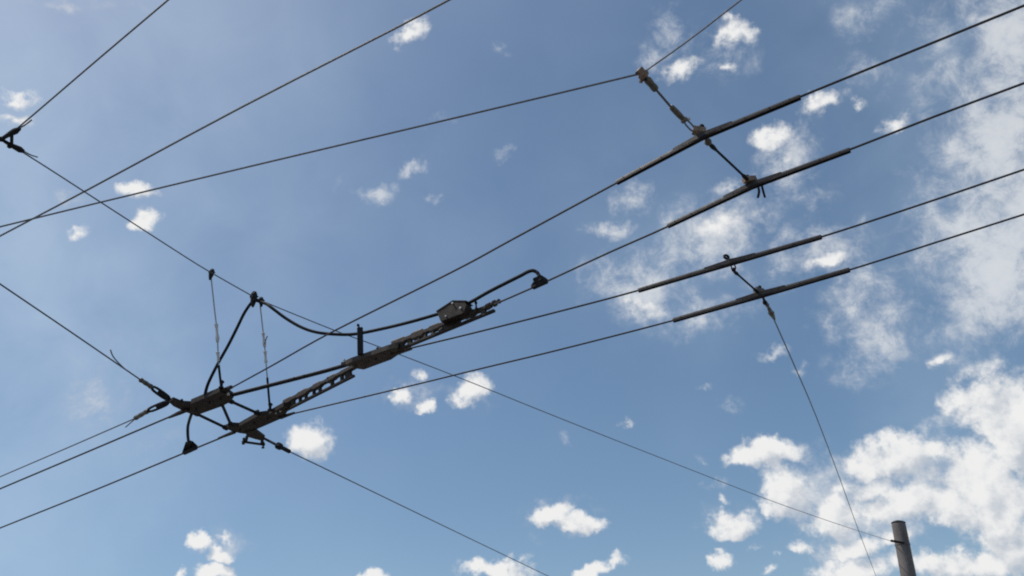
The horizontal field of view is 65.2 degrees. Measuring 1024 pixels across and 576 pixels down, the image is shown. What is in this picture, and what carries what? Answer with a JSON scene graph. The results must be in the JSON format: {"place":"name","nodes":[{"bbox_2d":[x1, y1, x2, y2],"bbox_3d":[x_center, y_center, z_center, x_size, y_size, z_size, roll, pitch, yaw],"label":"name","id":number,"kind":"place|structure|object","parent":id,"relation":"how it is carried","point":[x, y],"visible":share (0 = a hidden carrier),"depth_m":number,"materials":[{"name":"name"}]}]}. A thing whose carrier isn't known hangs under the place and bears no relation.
{"place":"outdoors","nodes":[
{"label":"outdoors","id":0,"kind":"place"},
{"bbox_2d":[0,0,449,236],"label":"span wire","id":1,"kind":"object","parent":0,"point":[289,82],"visible":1,"depth_m":6.65,"materials":[{"name":"metal"}]},
{"bbox_2d":[0,74,636,227],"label":"span wire","id":2,"kind":"object","parent":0,"point":[574,89],"visible":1,"depth_m":5.94,"materials":[{"name":"metal"}]},
{"bbox_2d":[635,67,648,83],"bbox_3d":[0.880,-1.444,5.411,0.093,0.094,0.101,-5,-32,0],"label":"end clamp","id":3,"kind":"object","parent":2,"relation":"attached to","point":[642,73],"visible":1,"depth_m":5.38,"materials":[{"name":"beige metal"}]},
{"bbox_2d":[644,76,657,91],"bbox_3d":[0.939,-1.391,5.430,0.051,0.084,0.148,-30,-40,34],"label":"strain insulator","id":4,"kind":"object","parent":3,"relation":"attached to","point":[650,83],"visible":0.98,"depth_m":5.42,"materials":[{"name":"ceramic"}]},
{"bbox_2d":[657,91,670,106],"bbox_3d":[1.048,-1.296,5.501,0.016,0.080,0.186,-30,-40,34],"label":"link rod","id":5,"kind":"object","parent":4,"relation":"attached to","point":[663,98],"visible":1,"depth_m":5.49,"materials":[{"name":"metal"}]},
{"bbox_2d":[669,105,690,123],"bbox_3d":[1.161,-1.201,5.561,0.182,0.094,0.058,17,-38,-31],"label":"turnbuckle","id":6,"kind":"object","parent":5,"relation":"hanging from","point":[676,112],"visible":1,"depth_m":5.54,"materials":[{"name":"metal"}]},
{"bbox_2d":[684,120,693,130],"bbox_3d":[1.238,-1.132,5.576,0.090,0.072,0.039,17,-38,-31],"label":"wire loop","id":7,"kind":"object","parent":6,"relation":"attached to","point":[686,125],"visible":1,"depth_m":5.57,"materials":[{"name":"metal"}]},
{"bbox_2d":[615,95,800,184],"bbox_3d":[1.316,-1.066,5.573,1.370,0.150,0.141,-21,-35,24],"label":"hanger bar","id":8,"kind":"object","parent":7,"relation":"hanging from","point":[700,132],"visible":1,"depth_m":5.50,"materials":[{"name":"black metal"}]},
{"bbox_2d":[709,143,748,180],"bbox_3d":[1.570,-0.914,5.796,0.031,0.043,0.588,-28,-39,32],"label":"spacer rod","id":9,"kind":"object","parent":8,"relation":"attached to","point":[714,148],"visible":0.97,"depth_m":5.78,"materials":[{"name":"black metal"}]},
{"bbox_2d":[667,148,850,227],"bbox_3d":[1.821,-0.771,6.055,1.431,0.149,0.202,-19,-35,21],"label":"hanger bar","id":10,"kind":"object","parent":9,"relation":"attached to","point":[752,182],"visible":0.94,"depth_m":6.00,"materials":[{"name":"black metal"}]},
{"bbox_2d":[494,82,1023,304],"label":"contact wire","id":11,"kind":"object","parent":10,"relation":"hanging from","point":[878,138],"visible":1,"depth_m":5.68,"materials":[{"name":"black metal"}]},
{"bbox_2d":[531,275,547,288],"bbox_3d":[0.231,-0.068,6.979,0.152,0.102,0.064,-24,-37,28],"label":"feed clamp","id":12,"kind":"object","parent":11,"relation":"attached to","point":[539,281],"visible":1,"depth_m":6.96,"materials":[{"name":"black metal"}]},
{"bbox_2d":[646,0,741,70],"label":"span wire","id":13,"kind":"object","parent":3,"relation":"attached to","point":[718,17],"visible":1,"depth_m":5.23,"materials":[{"name":"metal"}]},
{"bbox_2d":[341,324,411,369],"bbox_3d":[-1.360,0.533,7.994,0.772,0.411,0.248,-21,-35,24],"label":"crossing plate","id":14,"kind":"object","parent":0,"point":[369,359],"visible":0.99,"depth_m":7.91,"materials":[{"name":"grey metal"}]},
{"bbox_2d":[232,364,344,396],"bbox_3d":[-2.298,0.950,8.214,1.364,0.042,0.049,-15,-33,16],"label":"contact rod","id":15,"kind":"object","parent":14,"relation":"attached to","point":[296,378],"visible":1,"depth_m":8.20,"materials":[{"name":"black metal"}]},
{"bbox_2d":[391,305,495,350],"bbox_3d":[-0.660,0.375,7.590,1.212,0.134,0.067,-22,-36,26],"label":"slotted rail","id":16,"kind":"object","parent":14,"relation":"attached to","point":[419,336],"visible":0.96,"depth_m":7.60,"materials":[{"name":"brown metal"}]},
{"bbox_2d":[436,300,477,324],"bbox_3d":[-0.506,0.204,7.498,0.424,0.176,0.129,-21,-35,23],"label":"metal box","id":17,"kind":"object","parent":16,"relation":"on","point":[452,311],"visible":1,"depth_m":7.46,"materials":[{"name":"grey metal"}]},
{"bbox_2d":[485,299,500,309],"bbox_3d":[-0.172,0.145,7.306,0.059,0.071,0.169,23,-42,-37],"label":"wire clamp","id":18,"kind":"object","parent":16,"relation":"attached to","point":[489,305],"visible":0.92,"depth_m":7.30,"materials":[{"name":"grey metal"}]},
{"bbox_2d":[407,169,1023,348],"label":"contact wire","id":19,"kind":"object","parent":14,"relation":"attached to","point":[941,197],"visible":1,"depth_m":6.64,"materials":[{"name":"black metal"}]},
{"bbox_2d":[638,235,821,292],"bbox_3d":[1.878,-0.210,6.991,1.602,0.126,0.190,-17,-34,18],"label":"hanger bar","id":20,"kind":"object","parent":19,"relation":"attached to","point":[729,262],"visible":1,"depth_m":6.90,"materials":[{"name":"black metal"}]},
{"bbox_2d":[733,271,758,292],"bbox_3d":[2.116,-0.057,7.238,0.031,0.043,0.514,-26,-38,30],"label":"spacer rod","id":21,"kind":"object","parent":20,"relation":"attached to","point":[746,282],"visible":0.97,"depth_m":7.23,"materials":[{"name":"black metal"}]},
{"bbox_2d":[672,268,850,322],"bbox_3d":[2.310,0.069,7.501,1.642,0.144,0.210,-18,-34,19],"label":"hanger bar","id":22,"kind":"object","parent":21,"relation":"attached to","point":[762,293],"visible":1,"depth_m":7.40,"materials":[{"name":"black metal"}]},
{"bbox_2d":[765,302,775,320],"bbox_3d":[2.493,0.223,7.727,0.057,0.057,0.454,-20,-35,23],"label":"strain insulator","id":23,"kind":"object","parent":22,"relation":"attached to","point":[771,313],"visible":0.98,"depth_m":7.72,"materials":[{"name":"grey"}]},
{"bbox_2d":[774,321,875,574],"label":"span wire","id":24,"kind":"object","parent":23,"relation":"attached to","point":[820,427],"visible":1,"depth_m":10.54,"materials":[{"name":"metal"}]},
{"bbox_2d":[0,0,1023,575],"label":"sky","id":25,"kind":"structure","parent":0,"point":[909,366],"materials":[{"name":"blue"}]},
{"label":"span wire","id":26,"kind":"object","parent":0,"visible":0},
{"bbox_2d":[0,127,24,152],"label":"forked fitting","id":27,"kind":"object","parent":26,"relation":"attached to","point":[11,133],"visible":1,"depth_m":6.60,"materials":[{"name":"black metal"}]},
{"bbox_2d":[17,0,168,127],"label":"span wire","id":28,"kind":"object","parent":27,"relation":"attached to","point":[101,56],"visible":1,"depth_m":6.00,"materials":[{"name":"metal"}]},
{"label":"pavement","id":29,"kind":"structure","parent":0,"visible":0},
{"bbox_2d":[890,520,915,575],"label":"support pole","id":30,"kind":"object","parent":29,"relation":"on","point":[903,551],"visible":1,"depth_m":15.01,"materials":[{"name":"grey metal"}]},
{"bbox_2d":[23,152,889,540],"bbox_3d":[2.109,2.333,11.812,1.917,1.447,17.660,-29,-39,33],"label":"span wire","id":31,"kind":"object","parent":30,"relation":"attached to","point":[373,344],"visible":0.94,"depth_m":9.19,"materials":[{"name":"metal"}]},
{"bbox_2d":[208,269,215,279],"bbox_3d":[-3.104,-0.139,8.267,0.070,0.128,0.050,-5,-32,0],"label":"wire clamp","id":32,"kind":"object","parent":31,"relation":"attached to","point":[210,274],"visible":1,"depth_m":8.26,"materials":[{"name":"black metal"}]},
{"bbox_2d":[211,279,223,388],"bbox_3d":[-3.049,0.472,8.285,0.052,0.954,0.663,-4,-32,-2],"label":"dropper wire","id":33,"kind":"object","parent":32,"relation":"hanging from","point":[221,381],"visible":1,"depth_m":8.25,"materials":[{"name":"metal"}]},
{"bbox_2d":[168,385,233,418],"bbox_3d":[-3.308,1.209,8.525,0.983,0.119,0.430,-12,-33,11],"label":"wire frog","id":34,"kind":"object","parent":33,"relation":"hanging from","point":[210,400],"visible":1,"depth_m":8.46,"materials":[{"name":"brown metal"}]},
{"bbox_2d":[0,417,167,488],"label":"contact wire","id":35,"kind":"object","parent":34,"relation":"attached to","point":[86,452],"visible":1,"depth_m":9.33,"materials":[{"name":"black metal"}]},
{"bbox_2d":[133,400,168,419],"bbox_3d":[-3.874,1.307,8.570,0.634,0.069,0.073,-25,-37,29],"label":"strain insulator","id":36,"kind":"object","parent":34,"relation":"attached to","point":[142,414],"visible":1,"depth_m":8.55,"materials":[{"name":"grey metal"}]},
{"bbox_2d":[0,419,133,476],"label":"span wire","id":37,"kind":"object","parent":36,"relation":"attached to","point":[69,446],"visible":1,"depth_m":9.30,"materials":[{"name":"metal"}]},
{"bbox_2d":[156,403,166,407],"bbox_3d":[-3.704,1.236,8.484,0.168,0.055,0.055,-22,-36,25],"label":"shackle","id":38,"kind":"object","parent":36,"relation":"attached to","point":[160,405],"visible":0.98,"depth_m":8.46,"materials":[{"name":"black metal"}]},
{"bbox_2d":[138,378,170,400],"bbox_3d":[-3.641,1.042,8.176,0.059,0.065,0.512,-11,-33,10],"label":"strain insulator","id":39,"kind":"object","parent":34,"relation":"attached to","point":[146,383],"visible":1,"depth_m":8.13,"materials":[{"name":"grey metal"}]},
{"bbox_2d":[0,283,139,379],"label":"span wire","id":40,"kind":"object","parent":39,"relation":"attached to","point":[15,294],"visible":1,"depth_m":7.25,"materials":[{"name":"metal"}]},
{"bbox_2d":[158,391,168,398],"bbox_3d":[-3.614,1.115,8.303,0.055,0.055,0.176,-9,-32,6],"label":"shackle","id":41,"kind":"object","parent":39,"relation":"attached to","point":[163,395],"visible":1,"depth_m":8.27,"materials":[{"name":"black metal"}]},
{"bbox_2d":[186,414,192,444],"bbox_3d":[-3.655,1.577,9.055,0.060,0.085,0.915,8,-34,-19],"label":"feeder cable","id":42,"kind":"object","parent":34,"relation":"attached to","point":[187,428],"visible":1,"depth_m":9.09,"materials":[{"name":"black rubber"}]},
{"bbox_2d":[229,399,259,415],"bbox_3d":[-2.904,1.294,8.678,0.052,0.052,0.428,-19,-35,22],"label":"spacer rod","id":43,"kind":"object","parent":34,"relation":"attached to","point":[255,412],"visible":0.97,"depth_m":8.69,"materials":[{"name":"black metal"}]},
{"bbox_2d":[203,269,539,394],"bbox_3d":[-1.488,0.182,8.008,3.959,0.933,0.287,-18,-34,20],"label":"feeder cable","id":44,"kind":"object","parent":34,"relation":"attached to","point":[524,273],"visible":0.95,"depth_m":8.08,"materials":[{"name":"black rubber"}]},
{"bbox_2d":[230,4,1023,388],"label":"contact wire","id":45,"kind":"object","parent":34,"relation":"attached to","point":[630,176],"visible":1,"depth_m":6.01,"materials":[{"name":"black metal"}]},
{"bbox_2d":[250,291,258,306],"bbox_3d":[-2.785,0.124,8.633,0.093,0.184,0.067,-5,-32,0],"label":"wire clamp","id":46,"kind":"object","parent":31,"relation":"attached to","point":[254,294],"visible":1,"depth_m":8.62,"materials":[{"name":"black metal"}]},
{"bbox_3d":[-2.719,0.153,8.674,0.072,0.117,0.052,-5,-32,0],"label":"wire clamp","id":47,"kind":"object","parent":31,"relation":"attached to","visible":0},
{"bbox_2d":[260,307,272,410],"bbox_3d":[-2.676,0.774,8.742,0.068,0.914,0.752,-3,-32,-4],"label":"dropper wire","id":48,"kind":"object","parent":47,"relation":"hanging from","point":[270,404],"visible":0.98,"depth_m":8.69,"materials":[{"name":"metal"}]},
{"bbox_2d":[218,402,294,448],"bbox_3d":[-2.881,1.521,9.041,0.547,0.154,1.150,16,-38,-30],"label":"wire frog","id":49,"kind":"object","parent":48,"relation":"hanging from","point":[250,426],"visible":0.96,"depth_m":9.04,"materials":[{"name":"brown metal"}]},
{"bbox_2d":[0,438,221,528],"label":"contact wire","id":50,"kind":"object","parent":49,"relation":"attached to","point":[107,484],"visible":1,"depth_m":10.29,"materials":[{"name":"black metal"}]},
{"bbox_2d":[182,440,197,454],"bbox_3d":[-3.858,1.897,9.504,0.292,0.062,0.149,-25,-37,29],"label":"feed clamp","id":51,"kind":"object","parent":50,"relation":"attached to","point":[190,448],"visible":0.99,"depth_m":9.50,"materials":[{"name":"black metal"}]},
{"bbox_2d":[194,414,227,430],"bbox_3d":[-3.350,1.479,8.910,0.052,0.052,0.525,-16,-34,18],"label":"spacer rod","id":52,"kind":"object","parent":49,"relation":"attached to","point":[212,421],"visible":0.92,"depth_m":8.91,"materials":[{"name":"black metal"}]},
{"bbox_2d":[220,404,232,427],"bbox_3d":[-3.141,1.389,8.797,0.052,0.052,0.632,0,-32,-8],"label":"spacer rod","id":53,"kind":"object","parent":49,"relation":"attached to","point":[230,423],"visible":0.93,"depth_m":8.83,"materials":[{"name":"black metal"}]},
{"bbox_2d":[263,438,290,452],"bbox_3d":[-2.823,1.888,9.614,0.080,0.085,0.570,-14,-33,14],"label":"strain insulator","id":54,"kind":"object","parent":49,"relation":"attached to","point":[282,447],"visible":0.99,"depth_m":9.63,"materials":[{"name":"black metal"}]},
{"bbox_2d":[269,440,547,575],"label":"span wire","id":55,"kind":"object","parent":54,"relation":"attached to","point":[399,504],"visible":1,"depth_m":12.26,"materials":[{"name":"metal"}]},
{"bbox_2d":[283,366,356,410],"bbox_3d":[-2.047,1.062,8.498,1.214,0.140,0.055,-27,-38,31],"label":"slotted rail","id":56,"kind":"object","parent":49,"relation":"attached to","point":[319,385],"visible":0.96,"depth_m":8.47,"materials":[{"name":"brown metal"}]},
{"bbox_2d":[295,213,1023,413],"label":"contact wire","id":57,"kind":"object","parent":49,"relation":"attached to","point":[973,230],"visible":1,"depth_m":7.93,"materials":[{"name":"black metal"}]}
]}

